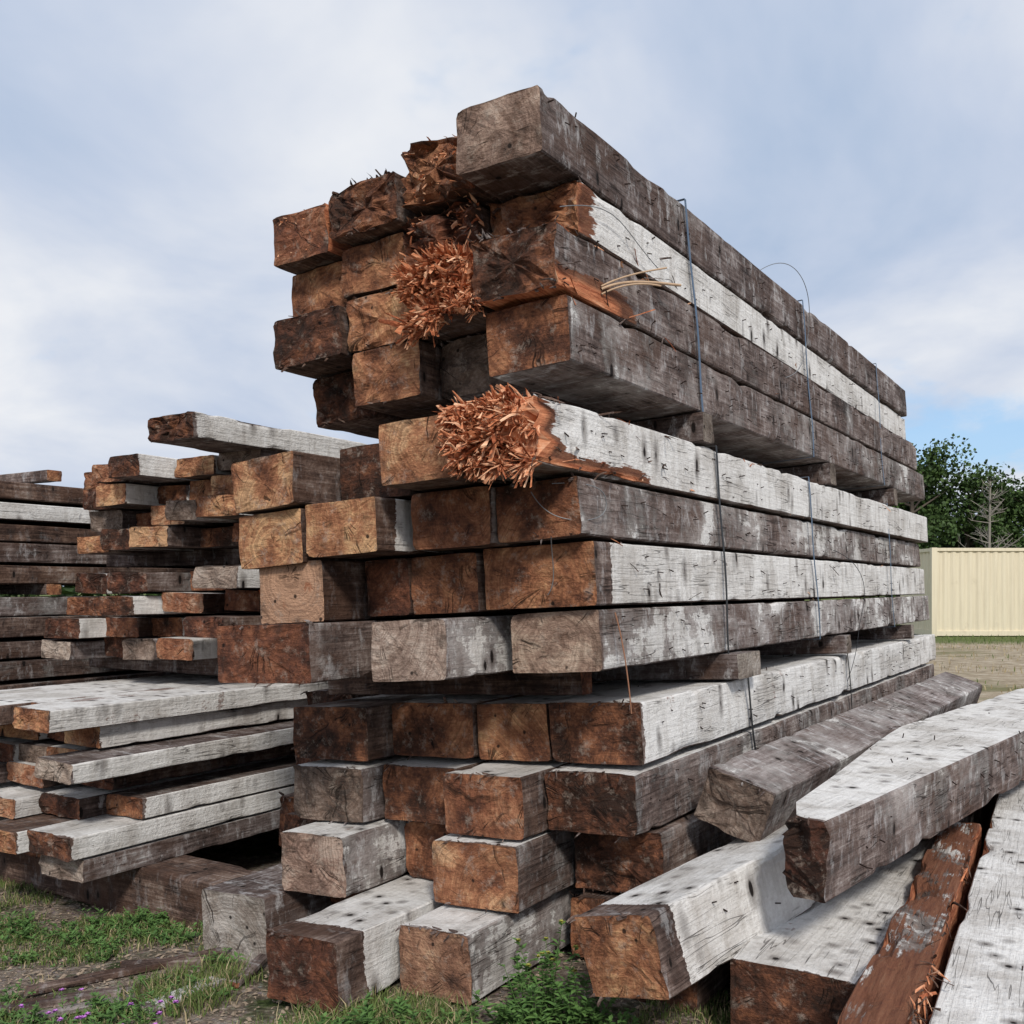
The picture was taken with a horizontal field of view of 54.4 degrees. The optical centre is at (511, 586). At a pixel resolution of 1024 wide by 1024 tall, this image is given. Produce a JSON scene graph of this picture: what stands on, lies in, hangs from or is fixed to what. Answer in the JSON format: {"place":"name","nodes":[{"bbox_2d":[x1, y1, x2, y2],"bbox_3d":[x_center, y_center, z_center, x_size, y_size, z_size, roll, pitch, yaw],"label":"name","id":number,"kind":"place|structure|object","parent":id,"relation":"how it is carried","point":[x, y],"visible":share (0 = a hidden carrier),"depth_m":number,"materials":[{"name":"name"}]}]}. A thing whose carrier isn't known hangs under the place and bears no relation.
{"place":"outdoors","nodes":[
{"label":"outdoors","id":0,"kind":"place"},
{"bbox_2d":[0,593,1023,1023],"bbox_3d":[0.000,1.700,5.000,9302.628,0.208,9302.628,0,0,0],"label":"ground","id":1,"kind":"structure","parent":0,"point":[260,851],"depth_m":4.79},
{"bbox_2d":[29,993,135,1018],"bbox_3d":[-1.734,1.708,4.048,0.416,0.023,0.043,-2,6,-25],"label":"scrap board","id":2,"kind":"object","parent":1,"relation":"on","point":[68,1009],"visible":0.37,"depth_m":4.02,"materials":[{"name":"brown wood"}]},
{"bbox_2d":[0,980,174,1012],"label":"scrap board","id":3,"kind":"object","parent":1,"relation":"on","point":[48,1001],"visible":0.48,"depth_m":4.13,"materials":[{"name":"brown wood"}]},
{"bbox_2d":[23,947,221,996],"bbox_3d":[-1.708,1.703,4.414,0.828,0.026,0.061,-2,4,-28],"label":"scrap board","id":4,"kind":"object","parent":1,"relation":"on","point":[77,980],"visible":0.9,"depth_m":4.35,"materials":[{"name":"brown wood"}]},
{"bbox_2d":[0,470,245,689],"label":"lumber stack","id":5,"kind":"object","parent":1,"relation":"on","point":[43,528],"visible":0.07,"depth_m":7.51,"materials":[{"name":"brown wood"}]},
{"bbox_2d":[100,981,152,1023],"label":"weed plant","id":6,"kind":"object","parent":1,"relation":"on","point":[120,1012],"visible":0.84,"depth_m":3.91,"materials":[{"name":"green plant"}]},
{"bbox_2d":[0,852,257,928],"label":"sleeper beam","id":7,"kind":"structure","parent":1,"relation":"on","point":[174,886],"depth_m":5.35,"materials":[{"name":"brown wood"}]},
{"bbox_2d":[0,411,366,882],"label":"lumber stack","id":8,"kind":"object","parent":7,"relation":"on","point":[102,779],"visible":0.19,"depth_m":6.03,"materials":[{"name":"white wood"}]},
{"bbox_2d":[120,957,211,969],"bbox_3d":[-1.557,1.701,4.490,0.410,0.034,0.054,0,5,-5],"label":"scrap board","id":9,"kind":"object","parent":1,"relation":"on","point":[123,963],"visible":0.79,"depth_m":4.48,"materials":[{"name":"brown wood"}]},
{"bbox_2d":[140,976,225,1013],"bbox_3d":[-1.359,1.683,4.117,0.094,0.024,0.376,-5,-2,35],"label":"scrap board","id":10,"kind":"object","parent":1,"relation":"on","point":[156,1002],"visible":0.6,"depth_m":4.05,"materials":[{"name":"grey wood"}]},
{"bbox_2d":[229,953,266,988],"bbox_3d":[-1.140,1.677,4.401,0.052,0.022,0.420,2,2,10],"label":"scrap board","id":11,"kind":"object","parent":1,"relation":"on","point":[259,960],"visible":0.53,"depth_m":4.35,"materials":[{"name":"brown wood"}]},
{"bbox_2d":[201,863,332,966],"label":"timber beam","id":12,"kind":"structure","parent":1,"relation":"on","point":[241,914],"depth_m":4.64,"materials":[{"name":"grey wood"}]},
{"bbox_2d":[279,791,294,845],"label":"timber beam","id":13,"kind":"structure","parent":12,"relation":"on","point":[287,803],"depth_m":5.46,"materials":[{"name":"brown wood"}]},
{"bbox_2d":[291,747,322,764],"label":"timber beam","id":14,"kind":"structure","parent":13,"relation":"on","point":[299,760],"depth_m":5.32,"materials":[{"name":"brown wood"}]},
{"bbox_2d":[300,689,375,704],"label":"timber beam","id":15,"kind":"structure","parent":14,"relation":"on","point":[319,696],"depth_m":5.48,"materials":[{"name":"brown wood"}]},
{"bbox_2d":[284,812,320,830],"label":"timber beam","id":16,"kind":"structure","parent":12,"relation":"on","point":[293,820],"depth_m":5.07,"materials":[{"name":"brown wood"}]},
{"bbox_2d":[350,991,378,1023],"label":"weed plant","id":17,"kind":"object","parent":1,"relation":"on","point":[367,1011],"visible":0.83,"depth_m":3.67,"materials":[{"name":"green plant"}]},
{"bbox_2d":[0,891,730,1023],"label":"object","id":18,"kind":"object","parent":1,"relation":"on","point":[248,989],"visible":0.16,"depth_m":4.35,"materials":[{"name":"plant"}]},
{"bbox_2d":[378,996,414,1023],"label":"weed plant","id":19,"kind":"object","parent":1,"relation":"on","point":[397,1008],"visible":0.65,"depth_m":3.75,"materials":[{"name":"green plant"}]},
{"bbox_2d":[394,998,417,1023],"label":"weed plant","id":20,"kind":"object","parent":1,"relation":"on","point":[413,1014],"visible":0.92,"depth_m":3.66,"materials":[{"name":"green plant"}]},
{"bbox_2d":[421,1007,472,1023],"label":"weed plant","id":21,"kind":"object","parent":1,"relation":"on","point":[428,1011],"visible":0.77,"depth_m":3.66,"materials":[{"name":"green plant"}]},
{"bbox_2d":[0,586,895,597],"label":"distant trees","id":22,"kind":"object","parent":1,"relation":"on","point":[68,590],"visible":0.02,"depth_m":141.84,"materials":[{"name":"green plant"}]},
{"bbox_2d":[473,989,518,1023],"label":"weed plant","id":23,"kind":"object","parent":1,"relation":"on","point":[486,1004],"visible":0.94,"depth_m":3.65,"materials":[{"name":"green plant"}]},
{"bbox_2d":[491,980,527,1023],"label":"weed plant","id":24,"kind":"object","parent":1,"relation":"on","point":[517,1018],"visible":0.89,"depth_m":3.61,"materials":[{"name":"green plant"}]},
{"bbox_2d":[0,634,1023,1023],"bbox_3d":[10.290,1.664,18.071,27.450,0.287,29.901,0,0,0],"label":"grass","id":25,"kind":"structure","parent":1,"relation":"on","point":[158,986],"depth_m":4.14,"materials":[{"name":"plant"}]},
{"bbox_2d":[497,954,538,1021],"bbox_3d":[0.055,1.507,3.699,0.172,0.255,0.237,0,0,22],"label":"weed plant","id":26,"kind":"object","parent":1,"relation":"on","point":[520,978],"visible":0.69,"depth_m":3.70,"materials":[{"name":"green plant"}]},
{"bbox_2d":[509,982,566,1023],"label":"weed plant","id":27,"kind":"object","parent":1,"relation":"on","point":[526,1011],"visible":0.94,"depth_m":3.58,"materials":[{"name":"green plant"}]},
{"bbox_2d":[511,919,565,1017],"bbox_3d":[0.131,1.428,3.716,0.195,0.412,0.214,0,0,42],"label":"weed plant","id":28,"kind":"object","parent":1,"relation":"on","point":[557,952],"visible":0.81,"depth_m":3.71,"materials":[{"name":"green plant"}]},
{"bbox_2d":[522,945,579,1023],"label":"weed plant","id":29,"kind":"object","parent":1,"relation":"on","point":[551,997],"visible":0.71,"depth_m":3.69,"materials":[{"name":"green plant"}]},
{"bbox_2d":[530,995,595,1023],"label":"weed plant","id":30,"kind":"object","parent":1,"relation":"on","point":[574,1016],"visible":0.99,"depth_m":3.59,"materials":[{"name":"green plant"}]},
{"bbox_2d":[553,971,593,1023],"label":"weed plant","id":31,"kind":"object","parent":1,"relation":"on","point":[566,1008],"visible":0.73,"depth_m":3.62,"materials":[{"name":"green plant"}]},
{"bbox_2d":[569,888,622,956],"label":"timber beam","id":32,"kind":"structure","parent":1,"relation":"on","point":[587,901],"depth_m":4.31,"materials":[{"name":"brown wood"}]},
{"bbox_2d":[574,809,736,895],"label":"timber beam","id":33,"kind":"structure","parent":32,"relation":"on","point":[606,863],"depth_m":4.28,"materials":[{"name":"brown wood"}]},
{"bbox_2d":[544,664,933,842],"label":"timber beam","id":34,"kind":"structure","parent":33,"relation":"on","point":[626,801],"depth_m":4.26,"materials":[{"name":"grey wood"}]},
{"bbox_2d":[549,634,935,764],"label":"timber beam","id":35,"kind":"structure","parent":34,"relation":"on","point":[665,718],"depth_m":4.76,"materials":[{"name":"white wood"}]},
{"bbox_2d":[733,635,851,654],"bbox_3d":[1.589,0.444,7.341,1.754,0.129,0.124,-4,-2,32],"label":"wood spacer","id":36,"kind":"object","parent":35,"relation":"on","point":[833,644],"visible":0.35,"depth_m":6.95,"materials":[{"name":"wood"}]},
{"bbox_2d":[216,612,544,687],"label":"timber beam","id":37,"kind":"structure","parent":36,"relation":"on","point":[308,652],"depth_m":4.17,"materials":[{"name":"brown wood"}]},
{"bbox_2d":[259,560,803,623],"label":"timber beam","id":38,"kind":"structure","parent":37,"relation":"on","point":[322,590],"depth_m":4.32,"materials":[{"name":"brown wood"}]},
{"bbox_2d":[239,508,371,568],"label":"timber beam","id":39,"kind":"structure","parent":38,"relation":"on","point":[272,539],"depth_m":4.31,"materials":[{"name":"brown wood"}]},
{"bbox_2d":[231,451,341,514],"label":"timber beam","id":40,"kind":"structure","parent":39,"relation":"on","point":[287,480],"depth_m":4.30,"materials":[{"name":"brown wood"}]},
{"bbox_2d":[305,496,471,559],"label":"timber beam","id":41,"kind":"structure","parent":38,"relation":"on","point":[374,528],"depth_m":4.11,"materials":[{"name":"brown wood"}]},
{"bbox_2d":[340,443,427,500],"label":"timber beam","id":42,"kind":"structure","parent":41,"relation":"on","point":[360,472],"depth_m":4.27,"materials":[{"name":"brown wood"}]},
{"bbox_2d":[365,558,832,615],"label":"timber beam","id":43,"kind":"structure","parent":37,"relation":"on","point":[389,581],"depth_m":4.32,"materials":[{"name":"brown wood"}]},
{"bbox_2d":[831,624,913,639],"bbox_3d":[2.812,0.445,9.288,1.754,0.128,0.123,-4,-2,32],"label":"wood spacer","id":44,"kind":"object","parent":35,"relation":"on","point":[895,632],"visible":0.38,"depth_m":8.89,"materials":[{"name":"wood"}]},
{"bbox_2d":[577,978,618,1023],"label":"weed plant","id":45,"kind":"object","parent":1,"relation":"on","point":[595,1017],"visible":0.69,"depth_m":3.66,"materials":[{"name":"green plant"}]},
{"bbox_2d":[590,1000,638,1023],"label":"weed plant","id":46,"kind":"object","parent":1,"relation":"on","point":[620,1016],"visible":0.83,"depth_m":3.60,"materials":[{"name":"green plant"}]},
{"bbox_2d":[634,961,730,1014],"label":"timber beam","id":47,"kind":"structure","parent":1,"relation":"on","point":[710,984],"depth_m":3.81,"materials":[{"name":"brown wood"}]},
{"bbox_2d":[730,794,998,1023],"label":"timber beam","id":48,"kind":"structure","parent":1,"relation":"on","point":[808,966],"depth_m":3.51,"materials":[{"name":"white wood"}]},
{"bbox_2d":[566,825,815,1006],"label":"timber beam","id":49,"kind":"structure","parent":48,"relation":"on","point":[668,935],"depth_m":3.50,"materials":[{"name":"white wood"}]},
{"bbox_2d":[694,672,981,842],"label":"timber beam","id":50,"kind":"structure","parent":49,"relation":"on","point":[753,795],"depth_m":4.65,"materials":[{"name":"grey wood"}]},
{"bbox_2d":[838,821,981,1023],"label":"timber beam","id":51,"kind":"structure","parent":1,"relation":"on","point":[901,979],"depth_m":3.45,"materials":[{"name":"brown wood"}]},
{"bbox_2d":[890,433,976,548],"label":"deciduous tree","id":52,"kind":"object","parent":1,"relation":"on","point":[931,471],"visible":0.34,"depth_m":43.37,"materials":[{"name":"green plant"}]},
{"bbox_2d":[900,548,1023,635],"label":"shipping container","id":53,"kind":"object","parent":1,"relation":"on","point":[975,591],"visible":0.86,"depth_m":32.69,"materials":[{"name":"metal"}]},
{"bbox_2d":[907,459,1023,547],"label":"deciduous tree","id":54,"kind":"object","parent":1,"relation":"on","point":[975,481],"visible":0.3,"depth_m":43.78,"materials":[{"name":"green plant"}]},
{"bbox_2d":[929,781,1023,1023],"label":"timber beam","id":55,"kind":"structure","parent":1,"relation":"on","point":[984,972],"depth_m":3.47,"materials":[{"name":"white wood"}]},
{"bbox_2d":[782,688,1023,902],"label":"timber beam","id":56,"kind":"structure","parent":55,"relation":"on","point":[899,792],"depth_m":4.21,"materials":[{"name":"white wood"}]},
{"bbox_2d":[957,469,1023,547],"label":"dead tree","id":57,"kind":"object","parent":1,"relation":"on","point":[988,538],"visible":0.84,"depth_m":40.98,"materials":[{"name":"grey plant"}]},
{"bbox_2d":[988,476,1023,547],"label":"deciduous tree","id":58,"kind":"object","parent":1,"relation":"on","point":[1017,507],"visible":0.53,"depth_m":43.60,"materials":[{"name":"green plant"}]},
{"bbox_2d":[0,0,1023,532],"label":"sky","id":59,"kind":"structure","parent":0,"point":[151,150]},
{"bbox_3d":[1.040,1.755,9.918,5.819,0.255,0.305,0,0,32],"label":"sleeper beam","id":60,"kind":"object","parent":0,"visible":0},
{"bbox_2d":[395,884,586,1004],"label":"timber beam","id":61,"kind":"structure","parent":60,"relation":"on","point":[445,949],"depth_m":4.00,"materials":[{"name":"white wood"}]},
{"bbox_2d":[432,829,575,912],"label":"timber beam","id":62,"kind":"structure","parent":61,"relation":"on","point":[498,874],"depth_m":4.18,"materials":[{"name":"brown wood"}]},
{"bbox_2d":[441,760,570,841],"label":"timber beam","id":63,"kind":"structure","parent":62,"relation":"on","point":[504,799],"depth_m":4.22,"materials":[{"name":"brown wood"}]},
{"bbox_2d":[477,640,864,760],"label":"timber beam","id":64,"kind":"structure","parent":63,"relation":"on","point":[517,728],"depth_m":4.48,"materials":[{"name":"brown wood"}]},
{"bbox_3d":[-0.877,1.755,6.870,5.817,0.256,0.306,0,0,32],"label":"sleeper beam","id":65,"kind":"object","parent":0,"visible":0},
{"bbox_2d":[265,874,444,1012],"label":"timber beam","id":66,"kind":"structure","parent":65,"relation":"on","point":[335,954],"depth_m":4.00,"materials":[{"name":"white wood"}]},
{"bbox_2d":[280,817,411,897],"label":"timber beam","id":67,"kind":"structure","parent":66,"relation":"on","point":[338,859],"depth_m":4.55,"materials":[{"name":"grey wood"}]},
{"bbox_2d":[293,755,417,824],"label":"timber beam","id":68,"kind":"structure","parent":67,"relation":"on","point":[332,790],"depth_m":4.74,"materials":[{"name":"grey wood"}]},
{"bbox_2d":[293,694,441,760],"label":"timber beam","id":69,"kind":"structure","parent":68,"relation":"on","point":[358,729],"depth_m":4.83,"materials":[{"name":"brown wood"}]},
{"bbox_2d":[328,671,591,694],"bbox_3d":[-0.300,0.467,4.853,1.504,0.116,0.105,-4,-2,32],"label":"wood spacer","id":70,"kind":"object","parent":69,"relation":"on","point":[565,683],"visible":0.66,"depth_m":4.69,"materials":[{"name":"wood"}]},
{"bbox_2d":[511,596,928,672],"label":"timber beam","id":71,"kind":"structure","parent":70,"relation":"on","point":[581,640],"depth_m":4.47,"materials":[{"name":"grey wood"}]},
{"bbox_2d":[483,538,924,609],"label":"timber beam","id":72,"kind":"structure","parent":71,"relation":"on","point":[592,573],"depth_m":4.32,"materials":[{"name":"white wood"}]},
{"bbox_2d":[496,471,919,567],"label":"timber beam","id":73,"kind":"structure","parent":72,"relation":"on","point":[633,516],"depth_m":4.43,"materials":[{"name":"grey wood"}]},
{"bbox_2d":[432,382,927,542],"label":"timber beam","id":74,"kind":"structure","parent":73,"relation":"on","point":[508,434],"depth_m":4.08,"materials":[{"name":"white wood"}]},
{"bbox_2d":[630,412,713,445],"bbox_3d":[0.218,-0.728,5.319,1.753,0.149,0.144,-4,-2,32],"label":"wood spacer","id":75,"kind":"object","parent":74,"relation":"on","point":[695,429],"visible":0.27,"depth_m":4.86,"materials":[{"name":"wood"}]},
{"bbox_2d":[313,371,408,438],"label":"timber beam","id":76,"kind":"structure","parent":75,"relation":"on","point":[335,402],"depth_m":4.77,"materials":[{"name":"brown wood"}]},
{"bbox_2d":[273,305,354,378],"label":"timber beam","id":77,"kind":"structure","parent":76,"relation":"on","point":[313,344],"depth_m":4.57,"materials":[{"name":"brown wood"}]},
{"bbox_2d":[291,261,349,316],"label":"timber beam","id":78,"kind":"structure","parent":77,"relation":"on","point":[319,288],"depth_m":4.63,"materials":[{"name":"brown wood"}]},
{"bbox_2d":[272,203,352,274],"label":"timber beam","id":79,"kind":"structure","parent":78,"relation":"on","point":[304,242],"depth_m":4.55,"materials":[{"name":"brown wood"}]},
{"bbox_2d":[352,339,455,418],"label":"timber beam","id":80,"kind":"structure","parent":75,"relation":"on","point":[400,380],"depth_m":4.37,"materials":[{"name":"brown wood"}]},
{"bbox_2d":[346,283,446,352],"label":"timber beam","id":81,"kind":"structure","parent":80,"relation":"on","point":[367,329],"depth_m":4.39,"materials":[{"name":"brown wood"}]},
{"bbox_2d":[341,232,405,299],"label":"timber beam","id":82,"kind":"structure","parent":81,"relation":"on","point":[366,270],"depth_m":4.41,"materials":[{"name":"brown wood"}]},
{"bbox_2d":[328,168,418,246],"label":"timber beam","id":83,"kind":"structure","parent":82,"relation":"on","point":[370,210],"depth_m":4.31,"materials":[{"name":"brown wood"}]},
{"bbox_2d":[440,333,849,492],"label":"timber beam","id":84,"kind":"structure","parent":75,"relation":"on","point":[464,371],"depth_m":4.29,"materials":[{"name":"brown wood"}]},
{"bbox_2d":[378,229,495,349],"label":"timber beam","id":85,"kind":"structure","parent":84,"relation":"on","point":[434,292],"depth_m":4.02,"materials":[{"name":"brown wood"}]},
{"bbox_2d":[399,193,492,270],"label":"timber beam","id":86,"kind":"structure","parent":85,"relation":"on","point":[456,221],"depth_m":4.14,"materials":[{"name":"brown wood"}]},
{"bbox_2d":[400,134,501,216],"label":"timber beam","id":87,"kind":"structure","parent":86,"relation":"on","point":[433,182],"depth_m":4.11,"materials":[{"name":"brown wood"}]},
{"bbox_2d":[705,445,729,653],"bbox_3d":[0.341,-0.137,5.413,1.731,1.131,0.074,0,0,32],"label":"strapping band","id":88,"kind":"object","parent":74,"relation":"attached to","point":[722,546],"visible":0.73,"depth_m":4.97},
{"bbox_2d":[775,463,835,486],"bbox_3d":[1.469,-0.728,7.311,1.755,0.149,0.144,-4,-2,32],"label":"wood spacer","id":89,"kind":"object","parent":74,"relation":"on","point":[824,474],"visible":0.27,"depth_m":6.85,"materials":[{"name":"wood"}]},
{"bbox_2d":[486,294,924,502],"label":"timber beam","id":90,"kind":"structure","parent":89,"relation":"on","point":[564,347],"depth_m":4.54,"materials":[{"name":"grey wood"}]},
{"bbox_2d":[467,214,916,469],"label":"timber beam","id":91,"kind":"structure","parent":90,"relation":"on","point":[525,265],"depth_m":4.32,"materials":[{"name":"grey wood"}]},
{"bbox_2d":[600,281,680,290],"bbox_3d":[0.549,-1.257,4.177,0.521,0.132,0.017,0,0,-43],"label":"wood sliver","id":92,"kind":"object","parent":91,"relation":"attached to","point":[631,282],"visible":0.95,"depth_m":4.16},
{"bbox_2d":[485,176,905,439],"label":"timber beam","id":93,"kind":"structure","parent":91,"relation":"on","point":[727,310],"depth_m":4.64,"materials":[{"name":"white wood"}]},
{"bbox_2d":[456,85,906,416],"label":"timber beam","id":94,"kind":"structure","parent":93,"relation":"on","point":[535,139],"depth_m":4.13,"materials":[{"name":"grey wood"}]},
{"bbox_2d":[677,198,703,411],"bbox_3d":[0.195,-1.312,5.263,1.684,1.108,0.142,0,0,32],"label":"strapping band","id":95,"kind":"object","parent":94,"relation":"attached to","point":[684,200],"visible":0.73,"depth_m":4.83,"materials":[{"name":"grey metal"}]},
{"bbox_2d":[761,300,813,463],"bbox_3d":[1.240,-1.312,6.922,1.689,1.108,0.085,0,0,32],"label":"strapping band","id":96,"kind":"object","parent":94,"relation":"attached to","point":[808,390],"visible":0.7,"depth_m":6.50,"materials":[{"name":"grey metal"}]},
{"bbox_2d":[799,477,820,639],"bbox_3d":[1.224,-0.137,6.813,1.735,1.131,0.085,0,0,32],"label":"strapping band","id":97,"kind":"object","parent":74,"relation":"attached to","point":[814,560],"visible":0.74,"depth_m":6.37,"materials":[{"name":"grey metal"}]},
{"bbox_2d":[850,488,897,506],"bbox_3d":[2.586,-0.728,9.087,1.755,0.151,0.144,-4,-2,32],"label":"wood spacer","id":98,"kind":"object","parent":74,"relation":"on","point":[888,497],"visible":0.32,"depth_m":8.62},
{"bbox_2d":[383,756,492,824],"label":"timber beam","id":99,"kind":"structure","parent":67,"relation":"on","point":[413,789],"depth_m":4.62,"materials":[{"name":"brown wood"}]},
{"bbox_2d":[392,680,610,759],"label":"timber beam","id":100,"kind":"structure","parent":99,"relation":"on","point":[444,726],"depth_m":4.68,"materials":[{"name":"brown wood"}]},
{"bbox_2d":[592,651,760,679],"bbox_3d":[0.466,0.444,5.519,1.755,0.129,0.345,-4,-2,32],"label":"wood spacer","id":101,"kind":"object","parent":100,"relation":"on","point":[732,665],"visible":0.51,"depth_m":5.06,"materials":[{"name":"wood"}]},
{"bbox_2d":[371,615,514,681],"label":"timber beam","id":102,"kind":"structure","parent":101,"relation":"on","point":[431,649],"depth_m":3.96,"materials":[{"name":"grey wood"}]},
{"bbox_2d":[411,553,870,613],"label":"timber beam","id":103,"kind":"structure","parent":102,"relation":"on","point":[451,583],"depth_m":4.18,"materials":[{"name":"brown wood"}]},
{"bbox_2d":[411,486,532,552],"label":"timber beam","id":104,"kind":"structure","parent":103,"relation":"on","point":[464,519],"depth_m":4.03,"materials":[{"name":"brown wood"}]},
{"bbox_2d":[379,415,518,491],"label":"timber beam","id":105,"kind":"structure","parent":104,"relation":"on","point":[411,458],"depth_m":3.87,"materials":[{"name":"brown wood"}]},
{"bbox_2d":[404,821,449,879],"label":"timber beam","id":106,"kind":"structure","parent":66,"relation":"on","point":[420,837],"depth_m":4.70,"materials":[{"name":"brown wood"}]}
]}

